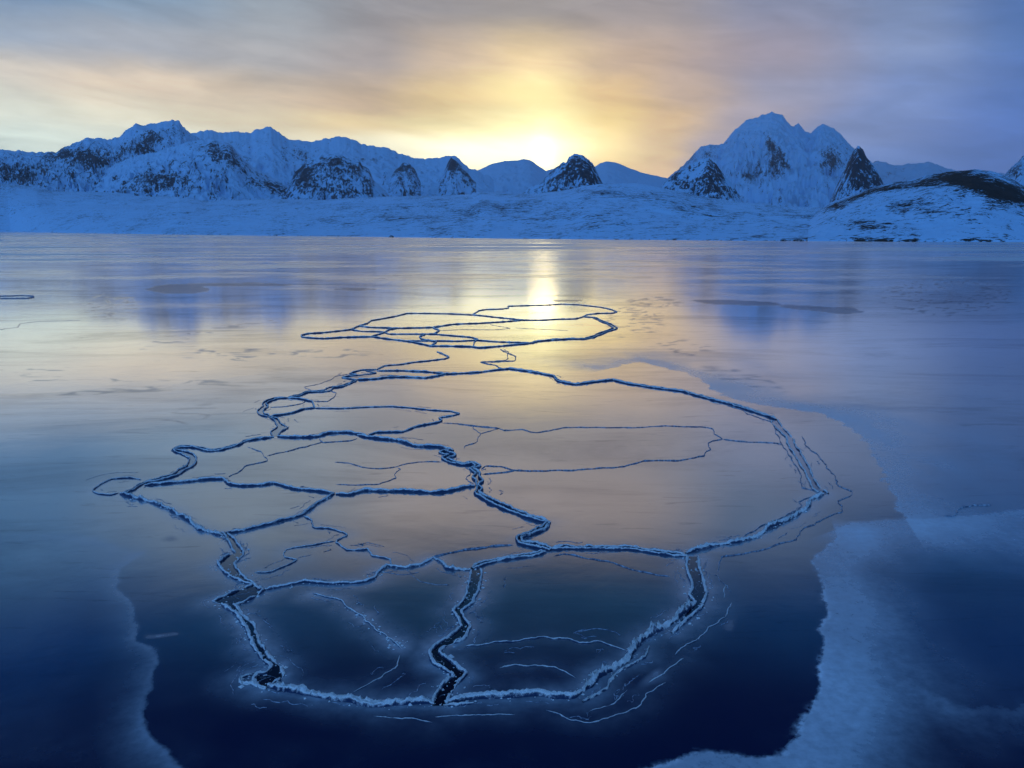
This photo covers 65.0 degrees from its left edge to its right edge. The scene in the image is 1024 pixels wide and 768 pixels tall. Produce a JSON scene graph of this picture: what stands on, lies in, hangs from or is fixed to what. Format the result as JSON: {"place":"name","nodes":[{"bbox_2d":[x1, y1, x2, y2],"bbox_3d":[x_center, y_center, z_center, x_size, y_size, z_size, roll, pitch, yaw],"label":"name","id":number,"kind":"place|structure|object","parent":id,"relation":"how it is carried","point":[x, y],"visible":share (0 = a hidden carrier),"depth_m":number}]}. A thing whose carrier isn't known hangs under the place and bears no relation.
{"place":"outdoors","nodes":[
{"label":"outdoors","id":0,"kind":"place"},
{"bbox_2d":[0,120,284,191],"bbox_3d":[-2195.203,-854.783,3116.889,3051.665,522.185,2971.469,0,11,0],"label":"mountain","id":1,"kind":"structure","parent":0,"point":[83,165],"depth_m":3289.11},
{"bbox_2d":[86,139,287,200],"bbox_3d":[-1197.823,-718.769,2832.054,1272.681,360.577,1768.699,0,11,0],"label":"mountain","id":2,"kind":"structure","parent":0,"point":[210,170],"depth_m":2797.10},
{"bbox_2d":[285,153,389,199],"bbox_3d":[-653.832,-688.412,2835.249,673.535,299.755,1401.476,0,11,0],"label":"mountain","id":3,"kind":"structure","parent":0,"point":[330,176],"depth_m":2826.72},
{"bbox_2d":[191,127,493,195],"bbox_3d":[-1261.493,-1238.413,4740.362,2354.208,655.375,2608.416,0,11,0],"label":"mountain","id":4,"kind":"structure","parent":0,"point":[273,153],"depth_m":5015.61},
{"bbox_2d":[388,163,420,196],"bbox_3d":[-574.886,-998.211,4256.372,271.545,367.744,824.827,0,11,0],"label":"mountain","id":5,"kind":"structure","parent":0,"point":[404,180],"depth_m":4295.15},
{"bbox_2d":[0,183,820,240],"bbox_3d":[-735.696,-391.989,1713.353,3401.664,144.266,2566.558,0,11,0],"label":"hill","id":6,"kind":"structure","parent":0,"point":[631,211],"depth_m":1056.87},
{"bbox_2d":[439,158,475,195],"bbox_3d":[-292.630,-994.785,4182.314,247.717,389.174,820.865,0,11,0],"label":"mountain","id":7,"kind":"structure","parent":0,"point":[456,179],"depth_m":4234.42},
{"bbox_2d":[0,232,1023,767],"bbox_3d":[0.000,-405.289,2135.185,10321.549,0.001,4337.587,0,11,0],"label":"water","id":8,"kind":"structure","parent":0,"point":[878,622],"depth_m":26.08},
{"bbox_2d":[0,295,33,298],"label":"ice crack","id":9,"kind":"object","parent":8,"relation":"on","point":[16,295],"visible":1,"depth_m":95.92},
{"bbox_2d":[92,476,140,494],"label":"ice ridge","id":10,"kind":"structure","parent":8,"relation":"on","point":[108,480],"depth_m":25.60},
{"bbox_2d":[96,479,142,493],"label":"ice plate","id":11,"kind":"object","parent":8,"relation":"on","point":[111,486],"visible":0.99,"depth_m":25.37},
{"bbox_2d":[125,482,143,492],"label":"ice ridge","id":12,"kind":"structure","parent":8,"relation":"on","point":[135,487],"depth_m":25.10},
{"bbox_2d":[142,449,196,482],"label":"ice ridge","id":13,"kind":"structure","parent":8,"relation":"on","point":[192,458],"depth_m":27.45},
{"bbox_2d":[120,491,222,535],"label":"ice ridge","id":14,"kind":"structure","parent":8,"relation":"on","point":[199,527],"depth_m":23.00},
{"bbox_2d":[172,436,273,451],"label":"ice ridge","id":15,"kind":"structure","parent":8,"relation":"on","point":[202,448],"depth_m":29.84},
{"bbox_2d":[132,481,326,530],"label":"ice plate","id":16,"kind":"object","parent":8,"relation":"on","point":[213,505],"visible":0.98,"depth_m":23.98},
{"bbox_2d":[212,531,264,604],"bbox_3d":[-6.614,4.318,19.555,1.106,0.100,4.618,-3,11,-17],"label":"ice lead","id":17,"kind":"object","parent":8,"relation":"on","point":[225,561],"visible":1,"depth_m":18.72},
{"bbox_2d":[144,476,334,493],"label":"ice ridge","id":18,"kind":"structure","parent":8,"relation":"on","point":[224,479],"depth_m":25.51},
{"bbox_2d":[238,673,265,689],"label":"ice ridge","id":19,"kind":"structure","parent":8,"relation":"on","point":[250,682],"depth_m":14.37},
{"bbox_2d":[221,603,285,687],"bbox_3d":[-5.148,5.021,15.912,0.615,0.103,3.807,-6,12,-28],"label":"ice lead","id":20,"kind":"object","parent":8,"relation":"on","point":[259,648],"visible":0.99,"depth_m":15.45},
{"bbox_2d":[257,396,286,416],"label":"ice ridge","id":21,"kind":"structure","parent":8,"relation":"on","point":[260,410],"depth_m":36.74},
{"bbox_2d":[268,416,288,435],"bbox_3d":[-9.640,1.680,33.199,0.752,0.092,3.596,-4,12,-18],"label":"ice lead","id":22,"kind":"object","parent":8,"relation":"on","point":[279,428],"visible":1,"depth_m":32.85},
{"bbox_2d":[225,493,334,532],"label":"ice ridge","id":23,"kind":"structure","parent":8,"relation":"on","point":[309,508],"depth_m":22.37},
{"bbox_2d":[268,400,300,405],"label":"ice plate","id":24,"kind":"object","parent":8,"relation":"on","point":[280,402],"visible":1,"depth_m":37.61},
{"bbox_2d":[264,403,310,414],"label":"ice plate","id":25,"kind":"object","parent":8,"relation":"on","point":[277,411],"visible":0.98,"depth_m":36.16},
{"bbox_2d":[270,407,314,415],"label":"ice ridge","id":26,"kind":"structure","parent":8,"relation":"on","point":[300,409],"depth_m":35.47},
{"bbox_2d":[287,397,314,406],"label":"ice ridge","id":27,"kind":"structure","parent":8,"relation":"on","point":[303,399],"depth_m":38.17},
{"bbox_2d":[233,518,387,587],"bbox_3d":[-5.354,4.260,20.085,3.017,0.001,4.798,-9,14,-39],"label":"ice plate","id":28,"kind":"object","parent":8,"relation":"on","point":[268,545],"visible":1,"depth_m":19.84},
{"bbox_2d":[254,541,333,572],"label":"ice crack","id":29,"kind":"object","parent":28,"relation":"on","point":[295,559],"visible":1,"depth_m":19.83},
{"bbox_2d":[159,434,474,492],"bbox_3d":[-6.706,2.676,28.262,11.117,0.001,7.320,0,11,0],"label":"ice plate","id":30,"kind":"object","parent":8,"relation":"on","point":[316,466],"visible":0.98,"depth_m":27.62},
{"bbox_2d":[229,447,267,476],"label":"ice crack","id":31,"kind":"object","parent":30,"relation":"on","point":[251,464],"visible":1,"depth_m":27.91},
{"bbox_2d":[268,442,321,455],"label":"ice crack","id":32,"kind":"object","parent":30,"relation":"on","point":[294,449],"visible":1,"depth_m":29.59},
{"bbox_2d":[336,468,399,484],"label":"ice crack","id":33,"kind":"object","parent":30,"relation":"on","point":[369,484],"visible":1,"depth_m":25.55},
{"bbox_2d":[339,461,439,468],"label":"ice crack","id":34,"kind":"object","parent":30,"relation":"on","point":[388,467],"visible":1,"depth_m":27.80},
{"bbox_2d":[302,392,332,399],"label":"ice plate","id":35,"kind":"object","parent":8,"relation":"on","point":[320,396],"visible":0.98,"depth_m":38.95},
{"bbox_2d":[277,430,367,437],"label":"ice ridge","id":36,"kind":"structure","parent":8,"relation":"on","point":[316,435],"depth_m":31.44},
{"bbox_2d":[289,379,356,396],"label":"ice ridge","id":37,"kind":"structure","parent":8,"relation":"on","point":[327,389],"depth_m":40.36},
{"bbox_2d":[303,331,378,337],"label":"ice plate","id":38,"kind":"object","parent":8,"relation":"on","point":[347,333],"visible":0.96,"depth_m":61.71},
{"bbox_2d":[304,516,391,563],"bbox_3d":[-4.468,4.037,21.075,0.571,0.072,4.527,-9,14,-39],"label":"ice crack","id":39,"kind":"object","parent":8,"relation":"on","point":[346,535],"visible":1,"depth_m":20.70},
{"bbox_2d":[264,557,433,590],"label":"ice ridge","id":40,"kind":"structure","parent":8,"relation":"on","point":[378,571],"depth_m":18.45},
{"bbox_2d":[267,681,433,707],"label":"ice ridge","id":41,"kind":"structure","parent":8,"relation":"on","point":[300,689],"depth_m":13.82},
{"bbox_2d":[238,561,467,699],"bbox_3d":[-3.471,4.910,16.727,4.884,0.001,6.021,0,11,0],"label":"ice plate","id":42,"kind":"object","parent":8,"relation":"on","point":[327,643],"visible":0.98,"depth_m":16.33},
{"bbox_2d":[312,593,401,648],"bbox_3d":[-3.193,4.868,16.862,0.304,0.042,3.338,-10,15,-43],"label":"ice crack","id":43,"kind":"object","parent":42,"relation":"on","point":[373,626],"visible":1,"depth_m":16.91},
{"bbox_2d":[356,656,399,690],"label":"ice crack","id":44,"kind":"object","parent":42,"relation":"on","point":[381,676],"visible":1,"depth_m":14.59},
{"bbox_2d":[341,369,376,379],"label":"ice ridge","id":45,"kind":"structure","parent":8,"relation":"on","point":[352,373],"depth_m":44.88},
{"bbox_2d":[280,408,450,434],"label":"ice plate","id":46,"kind":"object","parent":8,"relation":"on","point":[367,421],"visible":1,"depth_m":34.09},
{"bbox_2d":[316,405,459,417],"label":"ice ridge","id":47,"kind":"structure","parent":8,"relation":"on","point":[393,406],"depth_m":36.32},
{"bbox_2d":[355,372,435,378],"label":"ice plate","id":48,"kind":"object","parent":8,"relation":"on","point":[380,374],"visible":0.97,"depth_m":44.82},
{"bbox_2d":[377,334,422,339],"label":"ice plate","id":49,"kind":"object","parent":8,"relation":"on","point":[406,336],"visible":0.95,"depth_m":60.57},
{"bbox_2d":[357,373,445,379],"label":"ice ridge","id":50,"kind":"structure","parent":8,"relation":"on","point":[390,376],"depth_m":43.85},
{"bbox_2d":[376,716,428,721],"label":"ice crack","id":51,"kind":"object","parent":8,"relation":"on","point":[405,718],"visible":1,"depth_m":13.35},
{"bbox_2d":[336,483,474,495],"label":"ice ridge","id":52,"kind":"structure","parent":8,"relation":"on","point":[459,487],"depth_m":24.85},
{"bbox_2d":[357,434,453,450],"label":"ice ridge","id":53,"kind":"structure","parent":8,"relation":"on","point":[404,441],"depth_m":30.48},
{"bbox_2d":[368,417,442,435],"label":"ice ridge","id":54,"kind":"structure","parent":8,"relation":"on","point":[410,428],"depth_m":32.37},
{"bbox_2d":[388,328,436,332],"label":"ice plate","id":55,"kind":"object","parent":8,"relation":"on","point":[425,330],"visible":0.96,"depth_m":64.12},
{"bbox_2d":[377,351,449,368],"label":"ice ridge","id":56,"kind":"structure","parent":8,"relation":"on","point":[418,361],"depth_m":49.06},
{"bbox_2d":[351,329,477,345],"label":"ice ridge","id":57,"kind":"structure","parent":8,"relation":"on","point":[420,333],"depth_m":61.84},
{"bbox_2d":[307,488,542,565],"bbox_3d":[-2.616,3.764,22.642,5.359,0.001,6.092,-7,13,-33],"label":"ice plate","id":58,"kind":"object","parent":8,"relation":"on","point":[415,528],"visible":1,"depth_m":22.27},
{"bbox_2d":[325,335,529,347],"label":"ice ridge","id":59,"kind":"structure","parent":8,"relation":"on","point":[429,344],"depth_m":56.40},
{"bbox_2d":[419,334,436,344],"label":"ice ridge","id":60,"kind":"structure","parent":8,"relation":"on","point":[434,341],"depth_m":58.31},
{"bbox_2d":[363,314,508,326],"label":"ice plate","id":61,"kind":"object","parent":8,"relation":"on","point":[417,320],"visible":0.97,"depth_m":71.08},
{"bbox_2d":[301,312,471,338],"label":"ice ridge","id":62,"kind":"structure","parent":61,"relation":"on","point":[370,321],"depth_m":68.92},
{"bbox_2d":[359,319,524,327],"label":"ice ridge","id":63,"kind":"structure","parent":61,"relation":"on","point":[441,325],"depth_m":66.80},
{"bbox_2d":[377,367,508,373],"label":"ice ridge","id":64,"kind":"structure","parent":8,"relation":"on","point":[446,372],"depth_m":45.66},
{"bbox_2d":[422,334,473,339],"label":"ice plate","id":65,"kind":"object","parent":8,"relation":"on","point":[435,337],"visible":0.98,"depth_m":60.01},
{"bbox_2d":[433,556,470,570],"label":"ice ridge","id":66,"kind":"structure","parent":8,"relation":"on","point":[447,567],"depth_m":19.20},
{"bbox_2d":[428,568,482,705],"bbox_3d":[-1.170,4.915,16.472,0.842,0.098,5.646,0,11,2],"label":"ice lead","id":67,"kind":"object","parent":8,"relation":"on","point":[435,653],"visible":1,"depth_m":15.66},
{"bbox_2d":[444,702,473,706],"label":"ice ridge","id":68,"kind":"structure","parent":8,"relation":"on","point":[453,704],"depth_m":13.72},
{"bbox_2d":[87,370,832,719],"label":"frost streaks","id":69,"kind":"object","parent":8,"relation":"on","point":[435,584],"visible":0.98,"depth_m":17.88},
{"bbox_2d":[438,448,483,484],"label":"ice ridge","id":70,"kind":"structure","parent":8,"relation":"on","point":[448,454],"depth_m":27.66},
{"bbox_2d":[410,339,528,342],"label":"ice ridge","id":71,"kind":"structure","parent":8,"relation":"on","point":[473,340],"depth_m":58.01},
{"bbox_2d":[434,544,510,556],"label":"ice crack","id":72,"kind":"object","parent":8,"relation":"on","point":[470,548],"visible":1,"depth_m":20.41},
{"bbox_2d":[130,497,818,709],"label":"frost crumbs","id":73,"kind":"object","parent":8,"relation":"on","point":[285,667],"visible":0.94,"depth_m":16.61},
{"bbox_2d":[438,714,513,716],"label":"ice crack","id":74,"kind":"object","parent":8,"relation":"on","point":[475,715],"visible":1,"depth_m":13.44},
{"bbox_2d":[438,545,537,567],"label":"ice plate","id":75,"kind":"object","parent":8,"relation":"on","point":[467,559],"visible":0.97,"depth_m":20.02},
{"bbox_2d":[481,467,506,472],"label":"ice plate","id":76,"kind":"object","parent":8,"relation":"on","point":[488,470],"visible":0.98,"depth_m":27.05},
{"bbox_2d":[475,341,518,346],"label":"ice plate","id":77,"kind":"object","parent":8,"relation":"on","point":[479,343],"visible":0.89,"depth_m":56.88},
{"bbox_2d":[481,349,515,367],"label":"ice crack","id":78,"kind":"object","parent":8,"relation":"on","point":[498,361],"visible":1,"depth_m":49.04},
{"bbox_2d":[471,549,545,568],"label":"ice ridge","id":79,"kind":"structure","parent":8,"relation":"on","point":[479,564],"depth_m":19.78},
{"bbox_2d":[473,484,548,522],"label":"ice ridge","id":80,"kind":"structure","parent":8,"relation":"on","point":[493,501],"depth_m":23.36},
{"bbox_2d":[444,688,582,703],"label":"ice ridge","id":81,"kind":"structure","parent":8,"relation":"on","point":[510,693],"depth_m":13.94},
{"bbox_2d":[437,318,611,341],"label":"ice plate","id":82,"kind":"object","parent":8,"relation":"on","point":[519,332],"visible":0.96,"depth_m":64.12},
{"bbox_2d":[440,325,508,330],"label":"ice crack","id":83,"kind":"object","parent":82,"relation":"on","point":[478,329],"visible":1,"depth_m":64.60},
{"bbox_2d":[472,314,583,319],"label":"ice ridge","id":84,"kind":"structure","parent":8,"relation":"on","point":[528,319],"depth_m":72.13},
{"bbox_2d":[515,521,551,550],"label":"ice ridge","id":85,"kind":"structure","parent":8,"relation":"on","point":[538,545],"depth_m":20.96},
{"bbox_2d":[476,305,614,318],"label":"ice plate","id":86,"kind":"object","parent":8,"relation":"on","point":[550,312],"visible":0.98,"depth_m":77.84},
{"bbox_2d":[473,303,616,315],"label":"ice ridge","id":87,"kind":"structure","parent":86,"relation":"on","point":[553,304],"depth_m":82.45},
{"bbox_2d":[376,424,716,469],"bbox_3d":[1.288,2.279,30.312,13.499,0.001,6.511,0,11,0],"label":"ice plate","id":88,"kind":"object","parent":8,"relation":"on","point":[575,448],"visible":1,"depth_m":30.16},
{"bbox_2d":[459,424,720,437],"bbox_3d":[3.014,1.799,32.703,10.641,0.046,1.919,2,11,8],"label":"ice crack","id":89,"kind":"object","parent":88,"relation":"on","point":[595,427],"visible":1,"depth_m":32.86},
{"bbox_2d":[316,370,777,440],"bbox_3d":[1.810,0.714,38.395,21.774,0.001,12.461,5,12,25],"label":"ice plate","id":90,"kind":"object","parent":8,"relation":"on","point":[507,400],"visible":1,"depth_m":37.40},
{"bbox_2d":[508,367,776,419],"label":"ice ridge","id":91,"kind":"structure","parent":90,"relation":"on","point":[747,408],"depth_m":41.02},
{"bbox_2d":[443,549,689,696],"bbox_3d":[1.459,4.828,17.148,5.576,0.001,6.660,0,11,0],"label":"ice plate","id":92,"kind":"object","parent":8,"relation":"on","point":[551,595],"visible":0.98,"depth_m":17.01},
{"bbox_2d":[500,664,576,678],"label":"ice crack","id":93,"kind":"object","parent":92,"relation":"on","point":[539,665],"visible":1,"depth_m":14.93},
{"bbox_2d":[467,636,625,650],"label":"ice crack","id":94,"kind":"object","parent":92,"relation":"on","point":[549,638],"visible":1,"depth_m":15.82},
{"bbox_2d":[555,553,666,575],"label":"ice crack","id":95,"kind":"object","parent":92,"relation":"on","point":[611,562],"visible":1,"depth_m":19.61},
{"bbox_2d":[529,316,617,343],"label":"ice ridge","id":96,"kind":"structure","parent":8,"relation":"on","point":[614,327],"depth_m":61.57},
{"bbox_2d":[482,439,721,470],"bbox_3d":[3.848,2.631,28.397,9.982,0.050,1.888,-4,12,-21],"label":"ice crack","id":97,"kind":"object","parent":8,"relation":"on","point":[604,467],"visible":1,"depth_m":27.45},
{"bbox_2d":[547,682,665,723],"bbox_3d":[1.774,5.481,13.725,2.343,0.032,0.618,-4,12,-21],"label":"ice crack","id":98,"kind":"object","parent":8,"relation":"on","point":[610,716],"visible":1,"depth_m":13.47},
{"bbox_2d":[589,691,625,711],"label":"ice crack","id":99,"kind":"object","parent":8,"relation":"on","point":[611,704],"visible":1,"depth_m":13.76},
{"bbox_2d":[582,646,649,702],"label":"ice ridge","id":100,"kind":"structure","parent":8,"relation":"on","point":[612,678],"depth_m":14.59},
{"bbox_2d":[549,544,686,556],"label":"ice ridge","id":101,"kind":"structure","parent":8,"relation":"on","point":[658,551],"depth_m":20.36},
{"bbox_2d":[581,598,693,691],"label":"ice ridge","id":102,"kind":"structure","parent":8,"relation":"on","point":[636,643],"depth_m":15.51},
{"bbox_2d":[481,441,814,551],"bbox_3d":[5.383,3.293,25.076,12.915,0.001,8.228,-5,12,-25],"label":"ice plate","id":103,"kind":"object","parent":8,"relation":"on","point":[721,491],"visible":0.98,"depth_m":24.25},
{"bbox_2d":[743,496,811,536],"bbox_3d":[7.703,3.720,22.805,0.301,0.038,4.475,10,15,41],"label":"ice crack","id":104,"kind":"object","parent":103,"relation":"on","point":[777,519],"visible":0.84,"depth_m":22.54},
{"bbox_2d":[650,658,682,681],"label":"ice crack","id":105,"kind":"object","parent":8,"relation":"on","point":[666,670],"visible":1,"depth_m":14.80},
{"bbox_2d":[672,555,707,632],"bbox_3d":[4.065,4.616,18.000,0.637,0.105,4.088,3,11,16],"label":"ice lead","id":106,"kind":"object","parent":8,"relation":"on","point":[697,596],"visible":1,"depth_m":18.12},
{"bbox_2d":[676,603,731,653],"bbox_3d":[4.002,4.965,16.385,0.173,0.033,2.750,8,14,37],"label":"ice crack","id":107,"kind":"object","parent":8,"relation":"on","point":[704,632],"visible":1,"depth_m":16.18},
{"bbox_2d":[724,439,779,443],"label":"ice crack","id":108,"kind":"object","parent":8,"relation":"on","point":[747,441],"visible":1,"depth_m":30.67},
{"bbox_2d":[685,493,823,553],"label":"ice ridge","id":109,"kind":"structure","parent":8,"relation":"on","point":[769,525],"depth_m":21.43},
{"bbox_2d":[718,495,850,570],"bbox_3d":[7.700,3.928,21.724,7.853,0.040,0.701,-10,15,-42],"label":"ice crack","id":110,"kind":"object","parent":8,"relation":"on","point":[786,541],"visible":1,"depth_m":20.92},
{"bbox_2d":[774,428,813,490],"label":"ice crack","id":111,"kind":"object","parent":8,"relation":"on","point":[792,461],"visible":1,"depth_m":27.89},
{"bbox_2d":[771,419,828,493],"bbox_3d":[10.361,2.412,29.400,0.492,0.097,9.950,2,11,10],"label":"ice lead","id":112,"kind":"object","parent":8,"relation":"on","point":[796,451],"visible":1,"depth_m":28.51},
{"bbox_2d":[802,437,851,491],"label":"ice crack","id":113,"kind":"object","parent":8,"relation":"on","point":[826,466],"visible":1,"depth_m":27.27},
{"bbox_2d":[945,504,991,516],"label":"ice crack","id":114,"kind":"object","parent":8,"relation":"on","point":[967,506],"visible":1,"depth_m":23.50},
{"bbox_2d":[0,0,1023,177],"label":"sky","id":115,"kind":"structure","parent":0,"point":[638,85]},
{"bbox_2d":[478,159,554,193],"bbox_3d":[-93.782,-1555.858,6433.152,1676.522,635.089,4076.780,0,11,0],"label":"mountain","id":116,"kind":"structure","parent":0,"point":[521,176],"depth_m":6758.13},
{"bbox_2d":[522,153,602,193],"bbox_3d":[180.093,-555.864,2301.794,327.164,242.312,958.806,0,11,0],"label":"mountain","id":117,"kind":"structure","parent":0,"point":[575,170],"depth_m":2371.05},
{"bbox_2d":[595,161,667,186],"bbox_3d":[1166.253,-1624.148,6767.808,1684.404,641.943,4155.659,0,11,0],"label":"mountain","id":118,"kind":"structure","parent":0,"point":[608,172],"depth_m":7277.89},
{"bbox_2d":[660,158,739,201],"bbox_3d":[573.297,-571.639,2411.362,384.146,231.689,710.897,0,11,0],"label":"mountain","id":119,"kind":"structure","parent":0,"point":[706,177],"depth_m":2455.89},
{"bbox_2d":[668,112,854,207],"bbox_3d":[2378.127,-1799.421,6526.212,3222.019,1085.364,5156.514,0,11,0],"label":"mountain","id":120,"kind":"structure","parent":0,"point":[773,158],"depth_m":6054.56},
{"bbox_2d":[830,146,883,202],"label":"mountain","id":121,"kind":"structure","parent":0,"point":[860,173],"depth_m":2222.73},
{"bbox_2d":[807,169,1023,241],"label":"hill","id":122,"kind":"structure","parent":0,"point":[975,205],"depth_m":589.52},
{"bbox_2d":[872,161,1004,183],"bbox_3d":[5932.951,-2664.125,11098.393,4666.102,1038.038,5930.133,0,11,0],"label":"mountain","id":123,"kind":"structure","parent":0,"point":[888,173],"depth_m":11762.02},
{"bbox_2d":[1004,156,1023,185],"bbox_3d":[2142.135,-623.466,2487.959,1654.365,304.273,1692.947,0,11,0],"label":"mountain","id":124,"kind":"structure","parent":0,"point":[1015,172],"depth_m":2845.73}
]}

